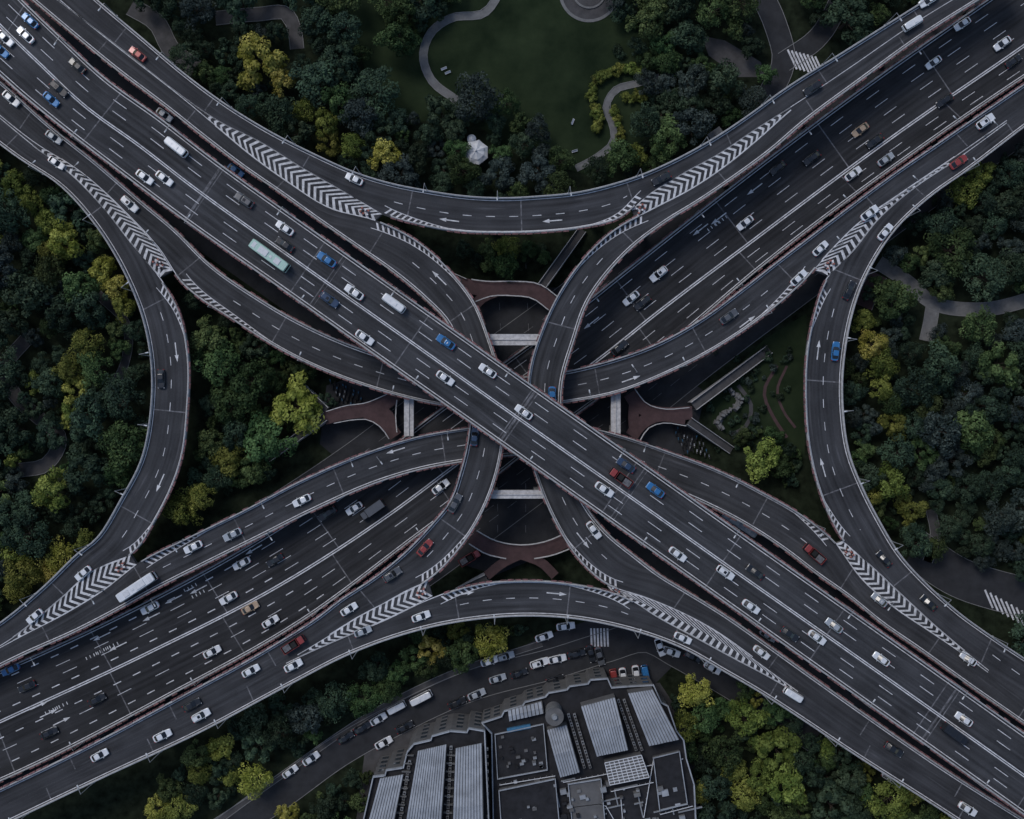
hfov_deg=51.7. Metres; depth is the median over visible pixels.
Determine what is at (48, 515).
broadleaf tree
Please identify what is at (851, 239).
chevron gore area
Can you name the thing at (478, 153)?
park pavilion
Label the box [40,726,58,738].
car
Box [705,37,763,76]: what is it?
plaza paving
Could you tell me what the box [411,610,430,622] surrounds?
car
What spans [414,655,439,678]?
broadleaf tree
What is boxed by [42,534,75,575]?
broadleaf tree
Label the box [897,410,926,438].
broadleaf tree
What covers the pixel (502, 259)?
broadleaf tree
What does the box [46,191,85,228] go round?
broadleaf tree
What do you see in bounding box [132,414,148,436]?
broadleaf tree
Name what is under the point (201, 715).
suv
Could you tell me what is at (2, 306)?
broadleaf tree
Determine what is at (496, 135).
broadleaf tree
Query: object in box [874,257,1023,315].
garden path
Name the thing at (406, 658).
broadleaf tree
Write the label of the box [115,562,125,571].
crash drums
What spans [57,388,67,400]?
shrub
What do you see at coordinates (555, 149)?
broadleaf tree
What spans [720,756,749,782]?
broadleaf tree
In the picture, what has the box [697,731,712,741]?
broadleaf tree
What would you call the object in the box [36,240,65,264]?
broadleaf tree
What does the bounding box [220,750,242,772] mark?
broadleaf tree
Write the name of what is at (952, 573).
street
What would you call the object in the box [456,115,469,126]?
broadleaf tree
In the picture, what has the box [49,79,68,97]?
suv
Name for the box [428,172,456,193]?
broadleaf tree
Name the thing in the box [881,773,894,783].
parked car
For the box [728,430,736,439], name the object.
shrub
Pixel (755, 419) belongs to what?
shrub
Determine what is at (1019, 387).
broadleaf tree
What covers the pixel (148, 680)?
expressway lower level
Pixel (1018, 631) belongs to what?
broadleaf tree
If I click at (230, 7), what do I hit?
broadleaf tree
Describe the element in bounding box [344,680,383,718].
broadleaf tree
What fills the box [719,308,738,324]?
car
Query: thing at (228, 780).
broadleaf tree
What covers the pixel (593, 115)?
shrub
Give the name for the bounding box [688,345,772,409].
footbridge stairs
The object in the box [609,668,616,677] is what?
parked van
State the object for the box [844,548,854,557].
crash drums
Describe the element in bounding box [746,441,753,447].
shrub
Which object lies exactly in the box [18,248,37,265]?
broadleaf tree
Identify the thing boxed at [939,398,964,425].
broadleaf tree
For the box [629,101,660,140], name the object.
broadleaf tree
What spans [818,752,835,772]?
broadleaf tree
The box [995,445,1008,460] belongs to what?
broadleaf tree
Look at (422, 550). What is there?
car
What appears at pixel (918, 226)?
broadleaf tree
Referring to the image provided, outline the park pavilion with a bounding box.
[465,134,487,164]
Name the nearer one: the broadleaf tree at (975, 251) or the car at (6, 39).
the car at (6, 39)
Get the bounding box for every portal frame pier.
[404,399,413,435]
[490,334,538,345]
[490,487,542,498]
[609,392,620,433]
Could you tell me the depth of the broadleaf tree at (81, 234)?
275.46 m
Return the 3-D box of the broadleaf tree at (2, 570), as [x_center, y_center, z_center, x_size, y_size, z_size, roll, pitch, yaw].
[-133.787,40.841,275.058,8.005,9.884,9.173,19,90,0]
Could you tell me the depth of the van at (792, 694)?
260.96 m
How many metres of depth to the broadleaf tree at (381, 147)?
272.45 m
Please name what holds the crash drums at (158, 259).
on the chevron gore area at (146, 249)
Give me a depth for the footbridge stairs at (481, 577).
276.56 m
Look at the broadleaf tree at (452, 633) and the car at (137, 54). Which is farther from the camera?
the broadleaf tree at (452, 633)
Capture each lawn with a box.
[345,0,652,174]
[712,314,806,456]
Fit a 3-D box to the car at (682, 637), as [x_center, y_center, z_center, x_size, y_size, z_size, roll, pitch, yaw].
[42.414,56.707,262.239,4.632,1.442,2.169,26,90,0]
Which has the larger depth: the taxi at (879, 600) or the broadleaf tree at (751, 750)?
the broadleaf tree at (751, 750)
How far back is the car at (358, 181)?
262.06 m
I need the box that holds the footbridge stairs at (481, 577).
[455,572,488,588]
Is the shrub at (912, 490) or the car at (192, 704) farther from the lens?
the shrub at (912, 490)
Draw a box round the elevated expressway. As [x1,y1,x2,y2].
[0,0,1023,816]
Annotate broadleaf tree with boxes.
[0,162,10,185]
[0,168,33,201]
[0,187,30,233]
[0,231,23,253]
[0,243,23,288]
[0,269,56,318]
[0,294,7,312]
[0,308,28,339]
[0,335,20,380]
[0,379,11,412]
[0,401,21,418]
[0,407,34,446]
[0,440,14,465]
[0,463,9,480]
[0,463,15,475]
[0,479,10,503]
[0,497,26,528]
[0,505,53,559]
[0,529,23,548]
[0,541,31,565]
[0,552,14,576]
[0,572,6,597]
[0,588,4,609]
[1,572,32,603]
[2,303,20,316]
[3,556,43,596]
[4,451,21,467]
[4,466,28,493]
[5,360,31,389]
[12,489,42,512]
[15,444,32,458]
[16,391,32,403]
[18,226,48,252]
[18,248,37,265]
[19,188,43,213]
[21,260,36,274]
[21,328,43,346]
[22,165,46,186]
[22,397,48,419]
[24,369,43,395]
[28,435,46,452]
[29,351,52,374]
[29,367,63,397]
[30,465,70,513]
[31,253,66,292]
[32,414,68,449]
[34,206,64,235]
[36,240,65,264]
[38,280,64,306]
[39,184,66,204]
[39,317,60,338]
[39,561,58,584]
[40,506,52,519]
[42,395,57,409]
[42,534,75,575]
[44,290,82,332]
[44,410,60,421]
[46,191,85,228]
[46,218,84,259]
[50,350,84,383]
[51,344,68,365]
[51,507,65,522]
[56,411,70,429]
[60,515,82,537]
[61,271,101,304]
[61,374,96,408]
[61,400,84,422]
[62,444,112,494]
[64,324,85,341]
[67,501,94,522]
[68,326,105,359]
[68,421,91,442]
[69,388,110,442]
[69,437,92,454]
[70,289,109,330]
[71,528,95,550]
[72,250,95,273]
[75,221,91,242]
[75,350,113,388]
[79,437,94,450]
[85,229,108,253]
[87,254,116,287]
[87,383,106,400]
[87,488,114,512]
[88,507,101,524]
[91,434,108,451]
[95,373,146,421]
[97,420,147,475]
[98,274,128,303]
[102,454,134,488]
[102,484,119,498]
[105,321,127,341]
[107,339,131,362]
[112,296,135,323]
[119,412,135,430]
[121,319,144,341]
[121,365,140,387]
[132,0,154,11]
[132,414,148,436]
[136,363,150,377]
[137,335,149,356]
[144,793,172,818]
[150,0,186,20]
[156,773,182,802]
[161,487,202,525]
[162,793,197,818]
[168,41,201,77]
[171,764,187,780]
[172,15,190,37]
[177,0,218,31]
[179,28,203,47]
[180,739,212,766]
[181,292,203,310]
[181,780,208,806]
[186,483,216,512]
[186,762,213,785]
[187,467,206,489]
[189,314,226,359]
[190,59,214,85]
[191,338,242,386]
[193,40,215,60]
[193,429,229,458]
[193,450,207,462]
[198,394,219,416]
[201,461,232,492]
[202,453,212,469]
[205,415,219,431]
[205,733,234,760]
[206,787,229,809]
[207,81,223,93]
[208,444,246,477]
[209,384,248,428]
[209,772,222,785]
[212,45,233,64]
[212,65,231,86]
[212,760,228,778]
[215,0,256,29]
[215,79,239,102]
[217,314,234,335]
[218,37,233,52]
[218,766,239,786]
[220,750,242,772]
[221,473,244,488]
[222,417,252,454]
[227,67,240,82]
[227,715,249,740]
[228,357,275,412]
[229,327,244,342]
[230,34,256,63]
[230,336,247,354]
[231,23,254,40]
[235,58,244,72]
[235,94,262,118]
[236,71,258,91]
[237,31,289,84]
[237,701,272,737]
[237,763,273,800]
[238,333,270,359]
[238,453,271,488]
[241,727,276,763]
[243,410,298,464]
[249,83,267,96]
[249,404,270,427]
[252,23,275,45]
[254,92,269,111]
[257,94,299,133]
[261,714,297,749]
[264,21,288,42]
[264,465,277,480]
[267,350,286,365]
[268,370,324,435]
[268,371,288,393]
[268,692,294,720]
[269,68,296,97]
[274,802,299,818]
[276,117,316,148]
[280,360,297,374]
[283,0,312,11]
[284,702,323,734]
[286,737,308,757]
[287,362,317,385]
[288,59,339,108]
[290,95,315,121]
[294,52,311,71]
[298,0,333,36]
[299,812,324,818]
[301,687,320,706]
[303,727,323,745]
[306,35,331,56]
[308,793,338,818]
[313,0,360,17]
[314,680,354,723]
[315,105,338,138]
[315,128,342,157]
[316,37,358,83]
[318,393,338,407]
[321,81,353,120]
[324,35,338,46]
[324,711,337,725]
[326,783,341,797]
[327,9,362,43]
[333,793,350,811]
[337,96,378,137]
[337,154,357,169]
[341,132,366,159]
[342,767,362,789]
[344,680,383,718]
[345,68,360,87]
[347,64,400,120]
[347,789,367,812]
[352,42,372,64]
[358,650,392,681]
[359,116,394,152]
[359,144,377,166]
[359,770,373,784]
[360,163,377,177]
[367,137,405,170]
[368,0,396,19]
[372,21,420,57]
[372,676,402,703]
[375,153,420,187]
[380,107,408,134]
[386,0,417,28]
[386,659,408,683]
[393,129,409,142]
[394,138,409,155]
[399,647,431,671]
[405,111,419,124]
[407,0,439,20]
[407,142,429,174]
[408,628,429,645]
[412,18,427,31]
[413,117,443,145]
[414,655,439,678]
[417,634,446,664]
[424,94,459,129]
[426,137,448,158]
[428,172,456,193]
[430,157,452,181]
[432,1,448,21]
[434,651,453,669]
[438,637,452,648]
[441,118,466,145]
[443,140,471,165]
[443,637,480,674]
[446,152,481,186]
[446,621,470,639]
[454,71,504,121]
[455,239,476,258]
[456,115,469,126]
[460,630,474,644]
[462,177,485,196]
[473,623,509,662]
[476,237,495,258]
[478,154,515,190]
[480,252,499,273]
[486,111,507,133]
[486,131,502,145]
[488,144,512,159]
[490,250,518,282]
[491,236,519,259]
[493,87,520,115]
[495,188,509,196]
[506,181,529,196]
[508,131,536,159]
[509,110,533,133]
[515,147,557,194]
[519,239,540,261]
[524,112,551,141]
[532,142,551,164]
[537,249,551,264]
[542,169,577,194]
[548,145,576,171]
[582,155,609,184]
[604,137,640,177]
[605,0,624,12]
[610,0,634,23]
[625,0,664,39]
[627,36,648,54]
[627,142,648,166]
[629,0,641,16]
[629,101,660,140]
[632,0,671,21]
[633,68,664,95]
[635,49,659,71]
[639,155,660,171]
[649,31,675,59]
[649,112,687,163]
[651,47,681,78]
[651,104,670,127]
[656,87,680,111]
[657,72,676,95]
[663,0,696,24]
[666,19,708,54]
[670,693,685,710]
[672,107,717,145]
[673,708,700,742]
[674,92,704,116]
[677,56,692,71]
[677,63,710,103]
[677,673,714,707]
[685,739,697,762]
[688,52,710,73]
[688,700,720,734]
[693,752,712,772]
[694,780,709,803]
[695,0,730,29]
[695,742,709,757]
[696,767,732,800]
[696,801,736,818]
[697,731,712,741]
[700,89,733,117]
[701,731,743,776]
[703,693,714,704]
[708,58,743,96]
[709,697,731,720]
[720,106,743,128]
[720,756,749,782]
[721,0,760,22]
[721,698,771,736]
[722,15,743,41]
[728,778,760,811]
[730,809,748,818]
[732,425,752,445]
[736,681,755,702]
[736,728,750,741]
[737,84,769,116]
[739,23,755,37]
[741,35,765,59]
[741,758,771,795]
[743,436,782,483]
[744,739,757,753]
[748,724,802,771]
[749,692,763,708]
[754,794,774,816]
[755,64,778,84]
[762,698,792,725]
[762,719,775,729]
[763,426,785,446]
[764,453,792,477]
[765,763,807,806]
[766,800,802,818]
[771,795,783,807]
[781,442,795,456]
[782,714,803,734]
[788,804,810,818]
[791,748,815,775]
[794,785,806,802]
[800,0,826,9]
[800,732,823,755]
[800,762,825,787]
[809,6,828,25]
[811,777,859,818]
[816,769,837,788]
[817,737,834,759]
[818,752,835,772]
[820,0,874,44]
[831,0,851,9]
[832,743,852,763]
[835,761,866,798]
[843,357,855,379]
[843,380,868,405]
[845,411,862,427]
[846,800,874,818]
[849,353,869,372]
[850,371,868,388]
[850,423,873,446]
[851,308,877,332]
[851,451,866,468]
[852,404,879,424]
[854,438,876,459]
[854,459,887,492]
[854,762,875,781]
[857,328,889,359]
[858,783,874,802]
[861,285,878,301]
[861,777,912,818]
[862,347,899,379]
[866,487,882,505]
[867,276,891,296]
[868,374,894,400]
[868,420,882,436]
[869,2,891,24]
[873,279,922,320]
[873,461,909,501]
[873,499,886,519]
[876,408,906,441]
[876,433,914,468]
[877,344,898,358]
[877,390,905,418]
[880,326,903,346]
[880,812,894,818]
[882,245,907,266]
[882,516,899,530]
[885,368,899,382]
[889,312,902,326]
[889,462,908,479]
[892,365,933,407]
[892,493,928,526]
[895,326,910,340]
[896,341,926,368]
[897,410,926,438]
[899,211,930,235]
[899,253,920,272]
[899,522,933,557]
[901,311,915,326]
[904,466,925,487]
[906,790,924,805]
[906,811,931,818]
[908,0,919,4]
[910,246,930,266]
[911,389,943,423]
[911,431,939,470]
[914,409,961,455]
[916,339,961,394]
[918,259,955,288]
[918,479,935,493]
[919,804,939,818]
[922,207,960,244]
[923,226,977,277]
[923,463,945,481]
[924,535,948,562]
[926,323,947,341]
[926,477,957,500]
[927,440,973,477]
[928,281,955,302]
[929,498,945,514]
[932,332,962,363]
[934,189,954,212]
[934,382,955,401]
[934,512,963,542]
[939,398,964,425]
[939,813,951,818]
[945,171,982,208]
[948,410,994,455]
[949,202,966,217]
[949,360,970,386]
[950,218,967,232]
[952,374,983,410]
[952,510,970,527]
[952,528,970,544]
[953,470,989,504]
[955,499,978,519]
[955,544,971,558]
[958,304,997,345]
[960,252,1008,301]
[961,342,990,370]
[962,214,982,235]
[962,449,979,462]
[964,386,1012,425]
[965,162,996,188]
[965,244,980,264]
[967,533,995,557]
[971,230,992,250]
[972,185,1000,215]
[972,516,987,530]
[973,368,994,385]
[973,549,996,572]
[975,466,1006,503]
[976,444,997,466]
[977,340,1019,389]
[979,332,1004,352]
[982,499,1023,536]
[983,189,1022,220]
[983,211,1007,239]
[983,289,999,301]
[984,531,999,543]
[985,172,1002,194]
[990,428,1007,451]
[992,247,1023,284]
[992,539,1013,562]
[993,158,1023,190]
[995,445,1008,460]
[996,457,1023,488]
[997,236,1023,264]
[997,383,1011,394]
[999,519,1023,543]
[1001,315,1023,343]
[1002,311,1018,326]
[1002,409,1023,440]
[1006,338,1023,369]
[1006,441,1023,468]
[1006,539,1023,560]
[1007,396,1023,422]
[1008,209,1023,232]
[1008,611,1023,656]
[1010,172,1023,206]
[1010,487,1023,528]
[1013,140,1023,164]
[1013,373,1023,394]
[1013,559,1023,581]
[1014,277,1023,292]
[1014,429,1023,453]
[1014,526,1023,544]
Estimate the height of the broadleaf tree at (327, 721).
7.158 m
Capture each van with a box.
[386,700,406,714]
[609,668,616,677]
[640,664,649,676]
[782,686,803,703]
[901,15,923,31]
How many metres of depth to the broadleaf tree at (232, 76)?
276.22 m
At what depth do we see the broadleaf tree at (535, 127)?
273.09 m
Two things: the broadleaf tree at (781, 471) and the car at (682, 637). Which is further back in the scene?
the broadleaf tree at (781, 471)
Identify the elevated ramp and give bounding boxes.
[0,0,503,805]
[0,79,1023,406]
[0,119,190,644]
[0,426,1023,725]
[0,579,985,818]
[58,0,951,234]
[527,0,1023,818]
[803,110,1023,697]
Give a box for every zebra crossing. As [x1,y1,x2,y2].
[590,628,608,646]
[787,49,819,71]
[984,590,1023,625]
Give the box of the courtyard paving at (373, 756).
[356,683,698,818]
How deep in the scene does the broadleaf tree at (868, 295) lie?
275.97 m
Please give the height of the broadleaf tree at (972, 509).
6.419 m
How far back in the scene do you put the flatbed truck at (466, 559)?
278.44 m
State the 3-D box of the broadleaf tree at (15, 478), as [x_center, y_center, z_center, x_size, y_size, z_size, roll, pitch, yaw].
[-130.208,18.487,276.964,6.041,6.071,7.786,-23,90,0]
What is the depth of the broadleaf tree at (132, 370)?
275.99 m
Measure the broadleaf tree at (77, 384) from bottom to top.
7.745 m
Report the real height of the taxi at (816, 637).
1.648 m
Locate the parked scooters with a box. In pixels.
[329,379,710,458]
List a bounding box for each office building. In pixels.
[363,711,491,818]
[481,667,701,818]
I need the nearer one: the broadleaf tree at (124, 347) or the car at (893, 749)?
the car at (893, 749)
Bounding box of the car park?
[428,621,678,722]
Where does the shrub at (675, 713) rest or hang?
on the ground at (126, 792)
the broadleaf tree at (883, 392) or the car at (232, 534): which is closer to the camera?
the car at (232, 534)
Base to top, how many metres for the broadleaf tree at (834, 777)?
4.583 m
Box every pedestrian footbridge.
[323,393,400,439]
[462,278,556,310]
[468,530,568,579]
[624,389,691,439]
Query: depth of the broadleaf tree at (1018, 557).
275.01 m
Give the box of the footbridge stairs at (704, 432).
[685,418,733,453]
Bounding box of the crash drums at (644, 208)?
[635,203,645,214]
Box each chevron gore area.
[0,115,172,277]
[0,555,136,647]
[0,581,432,807]
[60,0,381,220]
[607,585,804,697]
[631,0,953,216]
[815,109,1023,275]
[836,540,1021,696]
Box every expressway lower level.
[0,0,1023,720]
[0,46,1023,782]
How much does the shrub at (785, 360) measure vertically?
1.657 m
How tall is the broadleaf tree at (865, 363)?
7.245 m
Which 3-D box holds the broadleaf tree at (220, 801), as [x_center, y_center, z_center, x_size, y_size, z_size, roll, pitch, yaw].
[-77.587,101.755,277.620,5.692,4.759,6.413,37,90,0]
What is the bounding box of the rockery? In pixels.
[713,387,743,430]
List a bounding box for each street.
[0,0,1023,786]
[0,0,1023,815]
[214,627,819,818]
[756,0,794,102]
[778,0,841,70]
[906,532,1023,616]
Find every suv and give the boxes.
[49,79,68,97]
[120,195,138,212]
[191,708,210,722]
[234,191,253,208]
[319,291,339,307]
[382,566,401,582]
[497,651,514,661]
[529,657,548,668]
[546,674,563,682]
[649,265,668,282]
[716,564,734,580]
[802,80,822,95]
[975,113,994,129]
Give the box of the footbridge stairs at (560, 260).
[538,230,585,287]
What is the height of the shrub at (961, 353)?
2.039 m
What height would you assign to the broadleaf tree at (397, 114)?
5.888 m
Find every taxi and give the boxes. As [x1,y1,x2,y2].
[436,334,455,349]
[514,404,532,419]
[807,629,826,644]
[870,592,887,607]
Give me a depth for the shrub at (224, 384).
277.86 m
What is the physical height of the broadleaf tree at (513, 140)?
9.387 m
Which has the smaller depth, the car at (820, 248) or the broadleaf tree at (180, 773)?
the car at (820, 248)
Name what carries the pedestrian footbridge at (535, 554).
on the ground at (126, 792)
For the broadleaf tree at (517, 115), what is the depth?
274.85 m
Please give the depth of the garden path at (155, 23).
279.95 m
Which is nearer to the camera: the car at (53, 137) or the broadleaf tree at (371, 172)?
the car at (53, 137)
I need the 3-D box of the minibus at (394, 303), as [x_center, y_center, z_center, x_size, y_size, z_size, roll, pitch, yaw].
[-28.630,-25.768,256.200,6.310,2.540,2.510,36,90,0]
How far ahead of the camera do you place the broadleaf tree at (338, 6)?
272.20 m
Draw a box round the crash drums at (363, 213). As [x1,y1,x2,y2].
[359,207,369,215]
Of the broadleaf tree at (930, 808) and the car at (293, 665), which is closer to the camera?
the car at (293, 665)
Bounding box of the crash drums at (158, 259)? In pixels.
[152,258,163,268]
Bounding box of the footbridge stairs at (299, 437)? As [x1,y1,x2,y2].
[267,413,326,461]
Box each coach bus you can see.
[114,571,157,603]
[719,513,756,539]
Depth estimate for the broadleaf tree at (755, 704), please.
276.19 m
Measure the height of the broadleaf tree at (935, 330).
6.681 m
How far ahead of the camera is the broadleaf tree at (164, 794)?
274.08 m
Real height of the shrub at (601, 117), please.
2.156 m
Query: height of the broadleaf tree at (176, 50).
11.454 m
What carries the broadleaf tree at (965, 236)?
on the ground at (126, 792)
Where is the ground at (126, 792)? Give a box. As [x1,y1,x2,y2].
[0,0,1023,818]
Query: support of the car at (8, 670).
on the expressway lower level at (900, 94)
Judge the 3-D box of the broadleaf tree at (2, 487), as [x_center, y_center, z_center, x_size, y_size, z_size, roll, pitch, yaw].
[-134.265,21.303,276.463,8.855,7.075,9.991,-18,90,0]
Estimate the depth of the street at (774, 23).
279.95 m
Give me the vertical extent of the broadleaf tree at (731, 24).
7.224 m
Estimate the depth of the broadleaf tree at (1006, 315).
274.98 m
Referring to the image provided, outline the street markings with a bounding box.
[75,216,817,747]
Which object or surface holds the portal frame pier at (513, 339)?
on the street at (708, 364)
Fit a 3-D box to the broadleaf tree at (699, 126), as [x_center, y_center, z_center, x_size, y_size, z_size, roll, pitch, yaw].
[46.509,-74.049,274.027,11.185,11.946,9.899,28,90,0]
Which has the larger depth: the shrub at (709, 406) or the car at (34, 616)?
the shrub at (709, 406)
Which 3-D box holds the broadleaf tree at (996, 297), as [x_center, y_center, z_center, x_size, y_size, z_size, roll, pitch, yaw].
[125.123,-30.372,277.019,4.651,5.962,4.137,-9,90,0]
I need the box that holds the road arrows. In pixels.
[30,183,825,725]
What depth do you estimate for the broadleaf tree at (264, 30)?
275.55 m
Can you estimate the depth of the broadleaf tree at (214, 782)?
275.55 m
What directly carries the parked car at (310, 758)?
on the street at (331, 760)
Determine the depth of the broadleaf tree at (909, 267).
274.39 m
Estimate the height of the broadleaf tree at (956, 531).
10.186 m
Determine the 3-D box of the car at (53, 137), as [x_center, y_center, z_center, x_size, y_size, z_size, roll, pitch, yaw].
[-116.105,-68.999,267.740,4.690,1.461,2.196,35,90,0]
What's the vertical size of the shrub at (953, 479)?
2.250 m
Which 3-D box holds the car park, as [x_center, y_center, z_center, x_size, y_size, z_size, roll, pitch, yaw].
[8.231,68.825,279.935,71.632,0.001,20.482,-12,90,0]
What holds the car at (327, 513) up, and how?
on the expressway lower level at (900, 94)
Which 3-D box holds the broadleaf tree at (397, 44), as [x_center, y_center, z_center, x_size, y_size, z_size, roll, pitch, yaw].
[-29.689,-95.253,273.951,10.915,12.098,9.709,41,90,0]
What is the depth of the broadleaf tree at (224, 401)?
271.93 m
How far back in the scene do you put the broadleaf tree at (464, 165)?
272.44 m
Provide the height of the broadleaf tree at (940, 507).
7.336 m
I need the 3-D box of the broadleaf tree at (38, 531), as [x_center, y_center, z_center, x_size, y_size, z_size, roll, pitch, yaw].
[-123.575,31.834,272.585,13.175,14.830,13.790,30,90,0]
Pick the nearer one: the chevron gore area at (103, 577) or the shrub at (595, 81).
the chevron gore area at (103, 577)
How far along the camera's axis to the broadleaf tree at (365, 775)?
275.62 m
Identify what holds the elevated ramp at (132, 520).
on the ground at (126, 792)
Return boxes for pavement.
[217,642,542,818]
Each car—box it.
[0,29,14,46]
[0,45,9,58]
[1,89,20,106]
[1,662,20,675]
[16,26,34,43]
[17,680,36,692]
[21,12,38,28]
[26,608,43,624]
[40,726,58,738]
[42,91,59,107]
[44,130,62,144]
[47,155,65,169]
[68,57,85,73]
[74,565,91,580]
[87,693,105,705]
[90,748,108,761]
[128,46,146,61]
[135,169,153,184]
[140,601,159,614]
[152,728,172,742]
[155,107,172,122]
[155,170,173,186]
[157,369,165,388]
[182,698,201,711]
[183,540,202,553]
[202,645,221,658]
[219,591,237,604]
[222,527,241,541]
[227,163,244,177]
[232,556,250,569]
[241,601,259,614]
[241,663,259,677]
[261,614,279,628]
[266,553,283,566]
[275,220,293,235]
[275,236,294,252]
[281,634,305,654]
[281,764,298,778]
[283,658,302,672]
[292,493,311,506]
[301,751,319,765]
[316,251,336,267]
[318,506,336,521]
[337,731,354,743]
[339,602,357,615]
[344,284,364,300]
[345,172,363,185]
[345,501,362,515]
[353,625,371,637]
[353,721,371,734]
[354,329,374,345]
[369,712,387,725]
[374,736,392,749]
[395,720,413,733]
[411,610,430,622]
[416,539,432,556]
[431,478,449,494]
[435,370,454,385]
[447,493,462,512]
[448,696,466,708]
[467,688,485,700]
[470,427,479,445]
[478,363,497,378]
[480,655,497,666]
[488,673,506,683]
[510,668,527,678]
[535,631,553,642]
[548,386,556,401]
[548,653,566,663]
[556,621,574,630]
[567,648,585,658]
[586,520,601,538]
[586,645,595,662]
[594,481,614,497]
[594,647,604,665]
[610,340,628,355]
[616,457,635,472]
[618,667,626,676]
[622,290,639,305]
[631,665,639,675]
[633,295,650,310]
[646,482,664,498]
[651,171,671,185]
[654,639,665,656]
[662,646,680,657]
[668,546,686,562]
[673,631,691,644]
[683,651,700,662]
[703,661,721,674]
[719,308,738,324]
[736,215,753,230]
[741,599,760,613]
[746,564,763,579]
[752,645,770,659]
[759,630,774,642]
[769,160,785,175]
[780,626,798,641]
[790,269,807,285]
[803,150,820,165]
[812,240,828,256]
[824,617,843,633]
[830,341,840,360]
[842,280,855,299]
[844,166,861,181]
[851,122,869,137]
[860,204,878,220]
[865,133,883,148]
[872,651,889,666]
[876,550,891,567]
[877,152,894,166]
[877,223,892,240]
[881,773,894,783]
[884,741,903,756]
[918,0,935,7]
[919,594,936,610]
[925,55,942,69]
[935,93,953,107]
[949,154,967,169]
[953,16,971,31]
[954,711,973,726]
[958,801,977,816]
[959,651,977,666]
[993,35,1011,51]
[1004,54,1021,68]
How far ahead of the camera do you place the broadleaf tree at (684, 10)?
271.78 m
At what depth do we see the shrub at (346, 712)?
278.01 m
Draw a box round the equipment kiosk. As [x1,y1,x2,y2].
[707,126,722,140]
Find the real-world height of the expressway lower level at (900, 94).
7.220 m
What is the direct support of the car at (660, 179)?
on the elevated ramp at (586, 209)
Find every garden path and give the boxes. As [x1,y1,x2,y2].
[0,335,66,476]
[94,291,132,402]
[126,2,200,75]
[215,5,303,49]
[419,0,499,102]
[575,74,658,170]
[732,384,752,433]
[763,367,787,437]
[776,366,795,428]
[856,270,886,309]
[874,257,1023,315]
[919,306,939,341]
[923,509,939,562]
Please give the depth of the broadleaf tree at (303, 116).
274.36 m
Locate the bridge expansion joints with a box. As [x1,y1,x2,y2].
[184,166,960,741]
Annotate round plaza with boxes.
[560,0,614,21]
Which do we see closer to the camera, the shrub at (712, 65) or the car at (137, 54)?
the car at (137, 54)
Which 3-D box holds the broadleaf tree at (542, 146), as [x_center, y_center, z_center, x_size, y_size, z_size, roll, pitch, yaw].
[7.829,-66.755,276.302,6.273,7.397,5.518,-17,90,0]
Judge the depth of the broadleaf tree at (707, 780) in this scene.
272.17 m
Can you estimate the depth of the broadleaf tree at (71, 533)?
275.24 m
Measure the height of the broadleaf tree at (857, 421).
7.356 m
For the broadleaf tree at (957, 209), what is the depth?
275.32 m
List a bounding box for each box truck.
[359,499,385,519]
[940,721,968,744]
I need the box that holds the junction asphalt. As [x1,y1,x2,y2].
[320,287,702,574]
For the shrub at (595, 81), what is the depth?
278.17 m
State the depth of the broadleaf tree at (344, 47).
271.91 m
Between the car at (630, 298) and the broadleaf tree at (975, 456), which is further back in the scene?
the broadleaf tree at (975, 456)
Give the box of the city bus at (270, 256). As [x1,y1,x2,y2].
[248,239,290,272]
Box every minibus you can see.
[164,136,188,157]
[382,292,405,313]
[409,689,432,705]
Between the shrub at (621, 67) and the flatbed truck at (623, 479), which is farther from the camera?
the shrub at (621, 67)
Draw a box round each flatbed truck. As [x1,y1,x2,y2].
[458,549,481,566]
[608,467,633,488]
[802,543,826,564]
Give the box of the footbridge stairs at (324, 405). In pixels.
[306,385,330,412]
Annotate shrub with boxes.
[35,304,47,312]
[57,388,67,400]
[60,461,70,469]
[67,267,77,275]
[181,288,190,294]
[215,424,225,434]
[218,380,229,391]
[222,785,236,795]
[266,81,274,89]
[286,421,296,432]
[316,791,323,798]
[333,791,344,801]
[338,706,350,716]
[402,644,413,654]
[421,628,432,637]
[440,131,449,141]
[499,625,508,636]
[513,624,528,635]
[515,244,524,255]
[584,88,597,101]
[588,82,596,89]
[589,107,600,119]
[591,102,600,114]
[591,122,601,132]
[592,73,601,84]
[593,70,606,84]
[593,104,603,113]
[593,113,604,121]
[599,69,609,81]
[609,62,621,77]
[609,107,619,116]
[612,43,622,52]
[612,114,622,122]
[615,128,625,139]
[617,63,623,71]
[619,91,630,102]
[621,61,636,73]
[623,63,633,73]
[627,94,634,103]
[633,88,643,100]
[648,94,660,104]
[674,707,687,719]
[691,771,697,778]
[701,62,715,73]
[706,400,714,411]
[712,766,721,774]
[727,418,734,426]
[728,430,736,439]
[734,415,740,422]
[738,376,745,383]
[743,394,749,401]
[744,377,752,384]
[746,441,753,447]
[747,385,754,392]
[747,426,759,438]
[749,368,760,375]
[750,415,759,424]
[751,426,762,437]
[757,404,766,412]
[761,345,768,351]
[762,351,772,361]
[769,363,777,372]
[776,393,782,401]
[779,355,789,362]
[786,473,798,486]
[789,461,795,471]
[792,449,801,459]
[792,459,802,472]
[805,791,815,804]
[835,760,848,769]
[871,317,881,326]
[907,486,915,495]
[916,521,925,529]
[944,475,956,485]
[959,350,967,360]
[1008,561,1021,566]
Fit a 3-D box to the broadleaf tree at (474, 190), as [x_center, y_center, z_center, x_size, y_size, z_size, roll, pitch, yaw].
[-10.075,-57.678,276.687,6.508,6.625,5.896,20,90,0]
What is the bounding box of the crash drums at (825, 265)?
[824,260,834,269]
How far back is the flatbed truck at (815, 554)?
266.97 m
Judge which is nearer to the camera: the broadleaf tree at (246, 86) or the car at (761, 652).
the car at (761, 652)

